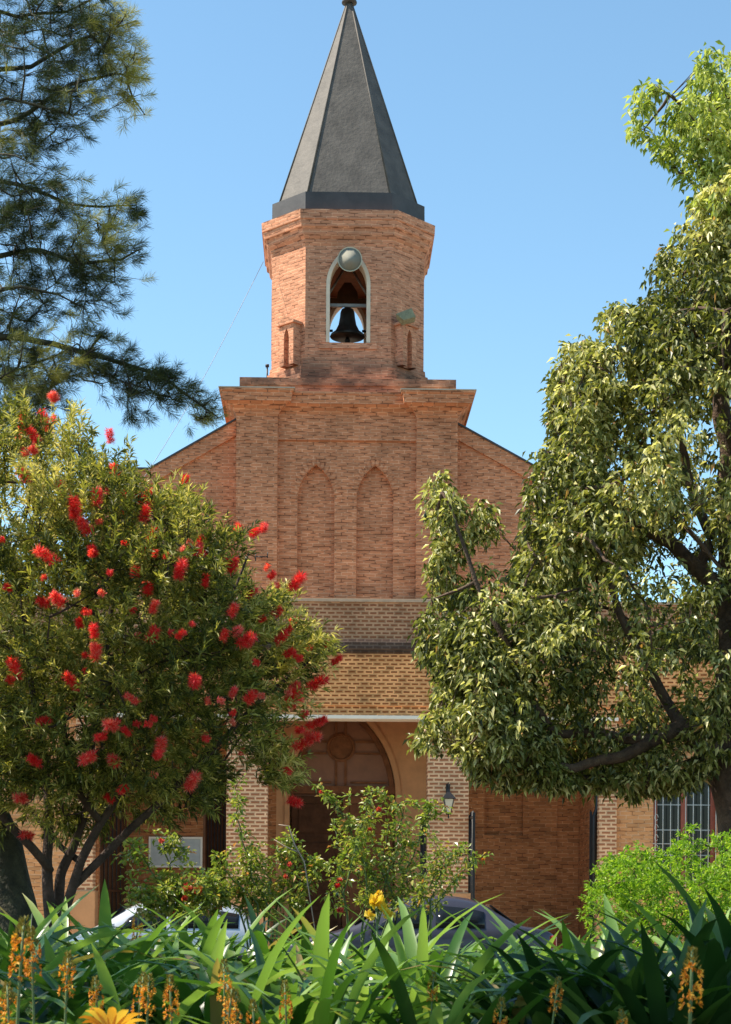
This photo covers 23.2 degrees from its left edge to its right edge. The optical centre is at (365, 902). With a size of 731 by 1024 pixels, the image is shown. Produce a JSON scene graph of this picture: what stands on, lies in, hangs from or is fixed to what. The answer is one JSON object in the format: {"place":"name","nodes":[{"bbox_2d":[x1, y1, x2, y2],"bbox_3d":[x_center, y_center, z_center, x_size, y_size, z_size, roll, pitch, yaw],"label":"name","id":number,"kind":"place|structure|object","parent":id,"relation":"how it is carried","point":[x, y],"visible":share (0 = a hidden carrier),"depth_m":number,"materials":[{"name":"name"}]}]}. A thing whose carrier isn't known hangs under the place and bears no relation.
{"place":"outdoors","nodes":[
{"label":"outdoors","id":0,"kind":"place"},
{"bbox_2d":[130,907,143,1000],"bbox_3d":[-0.937,0.320,7.213,0.052,0.610,0.053,4,-2,-11],"label":"flower spike","id":1,"kind":"object","parent":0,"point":[139,911],"visible":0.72,"depth_m":7.21,"materials":[{"name":"orange plant"}]},
{"bbox_2d":[68,902,259,967],"bbox_3d":[-3.392,0.637,28.590,3.660,1.385,2.060,0,0,0],"label":"car","id":2,"kind":"object","parent":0,"point":[121,915],"visible":0.12,"depth_m":27.89,"materials":[{"name":"silver metal"}]},
{"bbox_2d":[0,385,346,933],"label":"bottlebrush tree","id":3,"kind":"object","parent":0,"point":[189,584],"visible":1,"depth_m":11.30,"materials":[{"name":"green plant"}]},
{"bbox_2d":[0,0,730,601],"label":"sky","id":4,"kind":"structure","parent":0,"point":[505,116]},
{"bbox_2d":[285,895,556,963],"bbox_3d":[0.696,0.621,25.990,4.110,1.466,2.060,0,0,0],"label":"car","id":5,"kind":"object","parent":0,"point":[481,917],"visible":0.12,"depth_m":25.23,"materials":[{"name":"blue paint"}]},
{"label":"garden soil","id":6,"kind":"structure","parent":0,"visible":0},
{"bbox_2d":[0,980,16,1023],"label":"flower spike","id":7,"kind":"object","parent":6,"relation":"on","point":[9,993],"visible":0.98,"depth_m":4.99,"materials":[{"name":"orange plant"}]},
{"bbox_2d":[7,914,34,1023],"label":"flower spike","id":8,"kind":"object","parent":6,"relation":"on","point":[21,923],"visible":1,"depth_m":4.60,"materials":[{"name":"orange plant"}]},
{"bbox_2d":[23,926,41,1023],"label":"flower spike","id":9,"kind":"object","parent":6,"relation":"on","point":[34,932],"visible":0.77,"depth_m":4.69,"materials":[{"name":"orange plant"}]},
{"bbox_2d":[0,925,117,1006],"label":"agapanthus","id":10,"kind":"object","parent":6,"relation":"on","point":[4,965],"visible":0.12,"depth_m":8.47,"materials":[{"name":"green plant"}]},
{"bbox_2d":[0,886,122,1020],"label":"agapanthus","id":11,"kind":"object","parent":6,"relation":"on","point":[49,932],"visible":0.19,"depth_m":7.67,"materials":[{"name":"green plant"}]},
{"bbox_2d":[57,950,75,1023],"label":"flower spike","id":12,"kind":"object","parent":6,"relation":"on","point":[67,970],"visible":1,"depth_m":5.00,"materials":[{"name":"orange plant"}]},
{"bbox_2d":[11,929,152,1018],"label":"agapanthus","id":13,"kind":"object","parent":6,"relation":"on","point":[56,961],"visible":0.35,"depth_m":6.78,"materials":[{"name":"green plant"}]},
{"bbox_2d":[0,897,164,965],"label":"agapanthus","id":14,"kind":"object","parent":6,"relation":"on","point":[64,925],"visible":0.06,"depth_m":9.86,"materials":[{"name":"green plant"}]},
{"bbox_2d":[0,893,186,973],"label":"agapanthus","id":15,"kind":"object","parent":6,"relation":"on","point":[38,916],"visible":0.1,"depth_m":10.04,"materials":[{"name":"green plant"}]},
{"bbox_2d":[88,975,104,1010],"bbox_3d":[-0.766,0.484,5.200,0.048,0.549,0.049,-4,1,43],"label":"flower spike","id":16,"kind":"object","parent":6,"relation":"on","point":[94,981],"visible":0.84,"depth_m":5.20,"materials":[{"name":"orange plant"}]},
{"bbox_2d":[0,908,196,1016],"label":"agapanthus","id":17,"kind":"object","parent":6,"relation":"on","point":[76,984],"visible":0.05,"depth_m":8.37,"materials":[{"name":"green plant"}]},
{"bbox_2d":[0,921,199,986],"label":"agapanthus","id":18,"kind":"object","parent":6,"relation":"on","point":[11,929],"visible":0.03,"depth_m":8.12,"materials":[{"name":"green plant"}]},
{"bbox_2d":[0,912,201,1021],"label":"agapanthus","id":19,"kind":"object","parent":6,"relation":"on","point":[47,951],"visible":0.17,"depth_m":7.37,"materials":[{"name":"green plant"}]},
{"bbox_2d":[0,923,204,1023],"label":"agapanthus","id":20,"kind":"object","parent":6,"relation":"on","point":[76,1001],"visible":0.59,"depth_m":6.21,"materials":[{"name":"green plant"}]},
{"bbox_2d":[79,1007,145,1023],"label":"orange flower","id":21,"kind":"object","parent":6,"relation":"on","point":[112,1016],"visible":1,"depth_m":4.18,"materials":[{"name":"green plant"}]},
{"bbox_2d":[0,931,226,1023],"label":"agapanthus","id":22,"kind":"object","parent":6,"relation":"on","point":[77,977],"visible":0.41,"depth_m":6.38,"materials":[{"name":"green plant"}]},
{"bbox_2d":[0,0,230,940],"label":"pine tree","id":23,"kind":"object","parent":6,"relation":"on","point":[15,882],"visible":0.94,"depth_m":15.35,"materials":[{"name":"green plant"}]},
{"bbox_2d":[34,903,201,980],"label":"agapanthus","id":24,"kind":"object","parent":6,"relation":"on","point":[71,918],"visible":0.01,"depth_m":9.33,"materials":[{"name":"green plant"}]},
{"bbox_2d":[0,912,236,1023],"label":"agapanthus","id":25,"kind":"object","parent":6,"relation":"on","point":[131,974],"visible":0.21,"depth_m":6.70,"materials":[{"name":"green plant"}]},
{"bbox_2d":[2,879,239,964],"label":"agapanthus","id":26,"kind":"object","parent":6,"relation":"on","point":[104,913],"visible":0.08,"depth_m":8.60,"materials":[{"name":"green plant"}]},
{"bbox_2d":[130,971,147,1023],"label":"flower spike","id":27,"kind":"object","parent":6,"relation":"on","point":[142,980],"visible":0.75,"depth_m":5.33,"materials":[{"name":"orange plant"}]},
{"bbox_2d":[0,921,280,990],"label":"agapanthus","id":28,"kind":"object","parent":6,"relation":"on","point":[86,935],"visible":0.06,"depth_m":8.49,"materials":[{"name":"green plant"}]},
{"bbox_2d":[0,943,283,1023],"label":"agapanthus","id":29,"kind":"object","parent":6,"relation":"on","point":[108,987],"visible":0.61,"depth_m":6.11,"materials":[{"name":"green plant"}]},
{"bbox_2d":[56,901,231,981],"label":"agapanthus","id":30,"kind":"object","parent":6,"relation":"on","point":[198,932],"visible":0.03,"depth_m":9.93,"materials":[{"name":"green plant"}]},
{"bbox_2d":[139,973,155,1023],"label":"flower spike","id":31,"kind":"object","parent":6,"relation":"on","point":[148,980],"visible":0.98,"depth_m":5.26,"materials":[{"name":"orange plant"}]},
{"bbox_2d":[106,823,235,949],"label":"rose bush","id":32,"kind":"object","parent":6,"relation":"on","point":[165,894],"visible":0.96,"depth_m":13.87,"materials":[{"name":"green plant"}]},
{"bbox_2d":[162,974,179,1023],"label":"flower spike","id":33,"kind":"object","parent":6,"relation":"on","point":[169,987],"visible":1,"depth_m":5.15,"materials":[{"name":"orange plant"}]},
{"bbox_2d":[48,935,307,1014],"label":"agapanthus","id":34,"kind":"object","parent":6,"relation":"on","point":[175,946],"visible":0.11,"depth_m":7.35,"materials":[{"name":"green plant"}]},
{"bbox_2d":[59,909,306,983],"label":"agapanthus","id":35,"kind":"object","parent":6,"relation":"on","point":[211,923],"visible":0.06,"depth_m":8.67,"materials":[{"name":"green plant"}]},
{"bbox_2d":[18,920,352,1023],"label":"agapanthus","id":36,"kind":"object","parent":6,"relation":"on","point":[217,952],"visible":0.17,"depth_m":6.89,"materials":[{"name":"green plant"}]},
{"bbox_2d":[74,910,306,1000],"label":"agapanthus","id":37,"kind":"object","parent":6,"relation":"on","point":[209,945],"visible":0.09,"depth_m":7.85,"materials":[{"name":"green plant"}]},
{"bbox_2d":[35,895,392,1023],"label":"agapanthus","id":38,"kind":"object","parent":6,"relation":"on","point":[213,1008],"visible":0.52,"depth_m":6.38,"materials":[{"name":"green plant"}]},
{"bbox_2d":[82,898,354,990],"bbox_3d":[-0.738,0.390,8.941,1.657,0.827,1.612,0,0,-38],"label":"agapanthus","id":39,"kind":"object","parent":6,"relation":"on","point":[201,925],"visible":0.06,"depth_m":8.86,"materials":[{"name":"green plant"}]},
{"bbox_2d":[96,887,348,977],"bbox_3d":[-0.799,0.374,9.585,1.818,0.912,1.634,-4,-4,10],"label":"agapanthus","id":40,"kind":"object","parent":6,"relation":"on","point":[184,936],"visible":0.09,"depth_m":9.41,"materials":[{"name":"green plant"}]},
{"bbox_2d":[217,958,231,1023],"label":"flower spike","id":41,"kind":"object","parent":6,"relation":"on","point":[224,985],"visible":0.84,"depth_m":5.63,"materials":[{"name":"orange plant"}]},
{"bbox_2d":[221,986,236,1023],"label":"flower spike","id":42,"kind":"object","parent":6,"relation":"on","point":[231,1000],"visible":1,"depth_m":5.15,"materials":[{"name":"orange plant"}]},
{"bbox_2d":[105,904,360,1023],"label":"agapanthus","id":43,"kind":"object","parent":6,"relation":"on","point":[274,971],"visible":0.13,"depth_m":7.63,"materials":[{"name":"green plant"}]},
{"bbox_2d":[137,903,336,964],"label":"agapanthus","id":44,"kind":"object","parent":6,"relation":"on","point":[245,956],"visible":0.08,"depth_m":10.16,"materials":[{"name":"green plant"}]},
{"bbox_2d":[246,998,260,1023],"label":"flower spike","id":45,"kind":"object","parent":6,"relation":"on","point":[253,1003],"visible":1,"depth_m":5.28,"materials":[{"name":"orange plant"}]},
{"bbox_2d":[135,896,382,971],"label":"agapanthus","id":46,"kind":"object","parent":6,"relation":"on","point":[260,937],"visible":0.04,"depth_m":9.27,"materials":[{"name":"green plant"}]},
{"bbox_2d":[179,772,343,950],"bbox_3d":[-0.823,-0.086,14.139,1.310,1.888,0.706,0,0,0],"label":"rose bush","id":47,"kind":"object","parent":6,"relation":"on","point":[266,901],"visible":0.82,"depth_m":14.10,"materials":[{"name":"green plant"}]},
{"bbox_2d":[109,922,414,1023],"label":"agapanthus","id":48,"kind":"object","parent":6,"relation":"on","point":[304,1011],"visible":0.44,"depth_m":6.76,"materials":[{"name":"green plant"}]},
{"bbox_2d":[171,918,383,1017],"bbox_3d":[-0.437,0.455,8.056,1.646,0.703,1.706,-5,3,-14],"label":"agapanthus","id":49,"kind":"object","parent":6,"relation":"on","point":[337,970],"visible":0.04,"depth_m":8.26,"materials":[{"name":"green plant"}]},
{"bbox_2d":[278,980,293,1023],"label":"flower spike","id":50,"kind":"object","parent":6,"relation":"on","point":[284,985],"visible":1,"depth_m":5.41,"materials":[{"name":"orange plant"}]},
{"bbox_2d":[274,824,314,928],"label":"dead branch","id":51,"kind":"object","parent":6,"relation":"on","point":[297,851],"visible":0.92,"depth_m":13.70,"materials":[{"name":"brown wood"}]},
{"bbox_2d":[150,894,464,1021],"bbox_3d":[-0.274,0.401,7.425,1.599,0.892,1.779,-4,3,23],"label":"agapanthus","id":52,"kind":"object","parent":6,"relation":"on","point":[321,945],"visible":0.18,"depth_m":7.24,"materials":[{"name":"green plant"}]},
{"bbox_2d":[180,934,483,1023],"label":"agapanthus","id":53,"kind":"object","parent":6,"relation":"on","point":[388,1005],"visible":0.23,"depth_m":6.73,"materials":[{"name":"green plant"}]},
{"bbox_2d":[156,904,510,1023],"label":"agapanthus","id":54,"kind":"object","parent":6,"relation":"on","point":[323,1014],"visible":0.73,"depth_m":6.09,"materials":[{"name":"green plant"}]},
{"bbox_2d":[281,914,395,1009],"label":"agapanthus","id":55,"kind":"object","parent":6,"relation":"on","point":[305,944],"visible":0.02,"depth_m":8.54,"materials":[{"name":"green plant"}]},
{"bbox_2d":[233,899,448,981],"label":"agapanthus","id":56,"kind":"object","parent":6,"relation":"on","point":[361,951],"visible":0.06,"depth_m":9.63,"materials":[{"name":"green plant"}]},
{"bbox_2d":[248,894,504,1014],"bbox_3d":[-0.028,0.414,8.122,1.787,0.922,1.533,0,0,35],"label":"agapanthus","id":57,"kind":"object","parent":6,"relation":"on","point":[312,931],"visible":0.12,"depth_m":8.03,"materials":[{"name":"green plant"}]},
{"bbox_2d":[364,889,395,938],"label":"yellow flower","id":58,"kind":"object","parent":6,"relation":"on","point":[377,899],"visible":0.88,"depth_m":9.29,"materials":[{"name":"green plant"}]},
{"bbox_2d":[311,778,452,963],"bbox_3d":[0.126,-0.059,14.230,1.145,1.854,0.694,0,0,0],"label":"rose bush","id":59,"kind":"object","parent":6,"relation":"on","point":[357,842],"visible":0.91,"depth_m":14.20,"materials":[{"name":"green plant"}]},
{"bbox_2d":[259,903,570,1023],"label":"agapanthus","id":60,"kind":"object","parent":6,"relation":"on","point":[422,953],"visible":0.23,"depth_m":7.16,"materials":[{"name":"green plant"}]},
{"bbox_2d":[341,904,495,956],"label":"agapanthus","id":61,"kind":"object","parent":6,"relation":"on","point":[477,945],"visible":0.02,"depth_m":10.27,"materials":[{"name":"green plant"}]},
{"bbox_2d":[260,897,579,1023],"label":"agapanthus","id":62,"kind":"object","parent":6,"relation":"on","point":[410,947],"visible":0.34,"depth_m":7.22,"materials":[{"name":"green plant"}]},
{"bbox_2d":[426,971,438,1015],"bbox_3d":[0.226,0.480,6.223,0.041,0.488,0.042,5,-6,-28],"label":"flower spike","id":63,"kind":"object","parent":6,"relation":"on","point":[432,992],"visible":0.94,"depth_m":6.23,"materials":[{"name":"orange plant"}]},
{"bbox_2d":[392,828,494,954],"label":"rose bush","id":64,"kind":"object","parent":6,"relation":"on","point":[420,890],"visible":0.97,"depth_m":13.79,"materials":[{"name":"green plant"}]},
{"bbox_2d":[310,932,577,1010],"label":"agapanthus","id":65,"kind":"object","parent":6,"relation":"on","point":[375,968],"visible":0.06,"depth_m":8.19,"materials":[{"name":"green plant"}]},
{"bbox_2d":[312,931,586,1023],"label":"agapanthus","id":66,"kind":"object","parent":6,"relation":"on","point":[403,1000],"visible":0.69,"depth_m":6.08,"materials":[{"name":"green plant"}]},
{"bbox_2d":[340,914,627,1023],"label":"agapanthus","id":67,"kind":"object","parent":6,"relation":"on","point":[517,1007],"visible":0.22,"depth_m":6.57,"materials":[{"name":"green plant"}]},
{"bbox_2d":[358,937,625,1015],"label":"agapanthus","id":68,"kind":"object","parent":6,"relation":"on","point":[490,963],"visible":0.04,"depth_m":7.46,"materials":[{"name":"green plant"}]},
{"bbox_2d":[373,931,623,988],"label":"agapanthus","id":69,"kind":"object","parent":6,"relation":"on","point":[548,945],"visible":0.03,"depth_m":7.90,"materials":[{"name":"green plant"}]},
{"bbox_2d":[493,996,507,1023],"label":"flower spike","id":70,"kind":"object","parent":6,"relation":"on","point":[500,1008],"visible":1,"depth_m":5.29,"materials":[{"name":"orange plant"}]},
{"bbox_2d":[438,906,592,978],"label":"agapanthus","id":71,"kind":"object","parent":6,"relation":"on","point":[481,945],"visible":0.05,"depth_m":9.46,"materials":[{"name":"green plant"}]},
{"bbox_2d":[432,928,604,984],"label":"agapanthus","id":72,"kind":"object","parent":6,"relation":"on","point":[509,950],"visible":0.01,"depth_m":9.03,"materials":[{"name":"green plant"}]},
{"bbox_2d":[399,927,672,1023],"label":"agapanthus","id":73,"kind":"object","parent":6,"relation":"on","point":[527,1020],"visible":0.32,"depth_m":6.53,"materials":[{"name":"green plant"}]},
{"bbox_2d":[466,928,605,981],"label":"agapanthus","id":74,"kind":"object","parent":6,"relation":"on","point":[599,945],"visible":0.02,"depth_m":8.30,"materials":[{"name":"green plant"}]},
{"bbox_2d":[413,920,676,1023],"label":"strap leaf plant","id":75,"kind":"object","parent":6,"relation":"on","point":[538,1012],"visible":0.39,"depth_m":6.35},
{"bbox_2d":[428,914,674,997],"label":"agapanthus","id":76,"kind":"object","parent":6,"relation":"on","point":[624,934],"visible":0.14,"depth_m":6.92,"materials":[{"name":"green plant"}]},
{"bbox_2d":[428,899,682,990],"bbox_3d":[0.863,0.406,7.653,1.604,0.896,1.785,1,-4,-7],"label":"agapanthus","id":77,"kind":"object","parent":6,"relation":"on","point":[587,946],"visible":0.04,"depth_m":7.73,"materials":[{"name":"green plant"}]},
{"bbox_2d":[548,976,562,1023],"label":"flower spike","id":78,"kind":"object","parent":6,"relation":"on","point":[557,983],"visible":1,"depth_m":5.80,"materials":[{"name":"orange plant"}]},
{"bbox_2d":[505,911,623,993],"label":"agapanthus","id":79,"kind":"object","parent":6,"relation":"on","point":[605,932],"visible":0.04,"depth_m":7.93,"materials":[{"name":"green plant"}]},
{"bbox_2d":[402,40,730,912],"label":"broadleaf tree","id":80,"kind":"object","parent":6,"relation":"on","point":[490,718],"visible":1,"depth_m":17.36,"materials":[{"name":"green plant"}]},
{"bbox_2d":[408,933,730,1023],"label":"agapanthus","id":81,"kind":"object","parent":6,"relation":"on","point":[706,1015],"visible":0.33,"depth_m":6.07,"materials":[{"name":"green plant"}]},
{"bbox_2d":[461,934,702,1023],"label":"agapanthus","id":82,"kind":"object","parent":6,"relation":"on","point":[571,951],"visible":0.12,"depth_m":6.53,"materials":[{"name":"green plant"}]},
{"bbox_2d":[498,893,671,976],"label":"agapanthus","id":83,"kind":"object","parent":6,"relation":"on","point":[612,923],"visible":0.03,"depth_m":8.71,"materials":[{"name":"green plant"}]},
{"bbox_2d":[473,898,730,1023],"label":"strap leaf plant","id":84,"kind":"object","parent":6,"relation":"on","point":[659,1011],"visible":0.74,"depth_m":5.93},
{"bbox_2d":[489,896,730,1005],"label":"strap leaf plant","id":85,"kind":"object","parent":6,"relation":"on","point":[714,961],"visible":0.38,"depth_m":6.03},
{"bbox_2d":[490,925,729,1023],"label":"strap leaf plant","id":86,"kind":"object","parent":6,"relation":"on","point":[633,979],"visible":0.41,"depth_m":6.38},
{"bbox_2d":[548,953,700,1014],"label":"agapanthus","id":87,"kind":"object","parent":6,"relation":"on","point":[697,1009],"visible":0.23,"depth_m":6.01,"materials":[{"name":"green plant"}]},
{"bbox_2d":[581,893,677,1008],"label":"agapanthus","id":88,"kind":"object","parent":6,"relation":"on","point":[658,927],"visible":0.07,"depth_m":6.87,"materials":[{"name":"green plant"}]},
{"bbox_2d":[536,894,730,966],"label":"agapanthus","id":89,"kind":"object","parent":6,"relation":"on","point":[674,938],"visible":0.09,"depth_m":8.41,"materials":[{"name":"green plant"}]},
{"bbox_2d":[576,822,730,959],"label":"shrub","id":90,"kind":"object","parent":6,"relation":"on","point":[648,874],"visible":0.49,"depth_m":13.73,"materials":[{"name":"green plant"}]},
{"bbox_2d":[591,860,730,1001],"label":"strap leaf plant","id":91,"kind":"object","parent":6,"relation":"on","point":[721,932],"visible":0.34,"depth_m":6.47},
{"bbox_2d":[678,946,704,1023],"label":"flower spike","id":92,"kind":"object","parent":6,"relation":"on","point":[691,964],"visible":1,"depth_m":4.54,"materials":[{"name":"orange plant"}]},
{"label":"pavement","id":93,"kind":"structure","parent":0,"visible":0},
{"bbox_2d":[1,0,725,950],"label":"church","id":94,"kind":"structure","parent":93,"relation":"on","point":[321,454],"depth_m":37.63,"materials":[{"name":"brick"}]},
{"bbox_2d":[100,768,126,913],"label":"iron gate","id":95,"kind":"structure","parent":94,"relation":"attached to","point":[110,874],"depth_m":36.06,"materials":[{"name":"black metal"}]},
{"bbox_2d":[149,837,202,867],"bbox_3d":[-3.970,-1.057,37.309,1.120,0.640,0.061,0,0,-1],"label":"notice board","id":96,"kind":"object","parent":94,"relation":"attached to","point":[194,843],"visible":0.67,"depth_m":37.30,"materials":[{"name":"paper"}]},
{"bbox_2d":[203,754,226,898],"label":"iron gate","id":97,"kind":"structure","parent":94,"relation":"attached to","point":[214,836],"depth_m":35.85,"materials":[{"name":"black metal"}]},
{"bbox_2d":[291,796,341,940],"bbox_3d":[-1.036,-0.558,37.661,1.060,3.483,0.090,0,0,-1],"label":"door","id":98,"kind":"structure","parent":94,"relation":"in","point":[312,822],"depth_m":37.62,"materials":[{"name":"brown wood"}]},
{"bbox_2d":[330,270,365,342],"bbox_3d":[-0.400,-13.023,39.626,1.406,1.796,0.842,0,0,-1],"label":"bell","id":99,"kind":"object","parent":94,"relation":"hanging from","point":[347,299],"visible":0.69,"depth_m":39.54,"materials":[{"name":"brown metal"}]},
{"bbox_2d":[337,247,361,271],"bbox_3d":[-0.337,-13.688,38.215,0.900,0.524,0.530,0,0,-1],"label":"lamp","id":100,"kind":"object","parent":94,"relation":"attached to","point":[349,259],"visible":1,"depth_m":37.96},
{"bbox_2d":[342,796,392,928],"bbox_3d":[0.044,-0.551,37.685,1.060,3.483,0.090,0,0,-1],"label":"door","id":101,"kind":"structure","parent":94,"relation":"in","point":[354,809],"depth_m":37.65,"materials":[{"name":"brown wood"}]},
{"bbox_2d":[396,308,415,326],"bbox_3d":[0.905,-12.504,38.129,0.649,0.331,0.334,0,0,-41],"label":"floodlight","id":102,"kind":"object","parent":94,"relation":"attached to","point":[407,316],"visible":1,"depth_m":38.01,"materials":[{"name":"green metal"}]},
{"bbox_2d":[420,817,425,895],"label":"iron gate","id":103,"kind":"structure","parent":94,"relation":"attached to","point":[422,847],"depth_m":35.61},
{"bbox_2d":[443,782,455,818],"bbox_3d":[1.622,-2.001,34.871,0.270,0.721,0.362,0,0,-1],"label":"wall lantern","id":104,"kind":"object","parent":94,"relation":"attached to","point":[449,797],"depth_m":34.75,"materials":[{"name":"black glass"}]},
{"bbox_2d":[468,811,474,900],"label":"iron gate","id":105,"kind":"structure","parent":94,"relation":"attached to","point":[471,879],"depth_m":34.75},
{"bbox_2d":[589,810,591,938],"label":"iron gate","id":106,"kind":"structure","parent":94,"relation":"attached to","point":[590,845],"depth_m":35.59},
{"bbox_2d":[653,779,714,883],"bbox_3d":[6.317,-1.482,35.452,1.260,2.242,0.080,0,0,-1],"label":"window","id":107,"kind":"structure","parent":94,"relation":"in","point":[663,807],"depth_m":35.45,"materials":[{"name":"white glass"}]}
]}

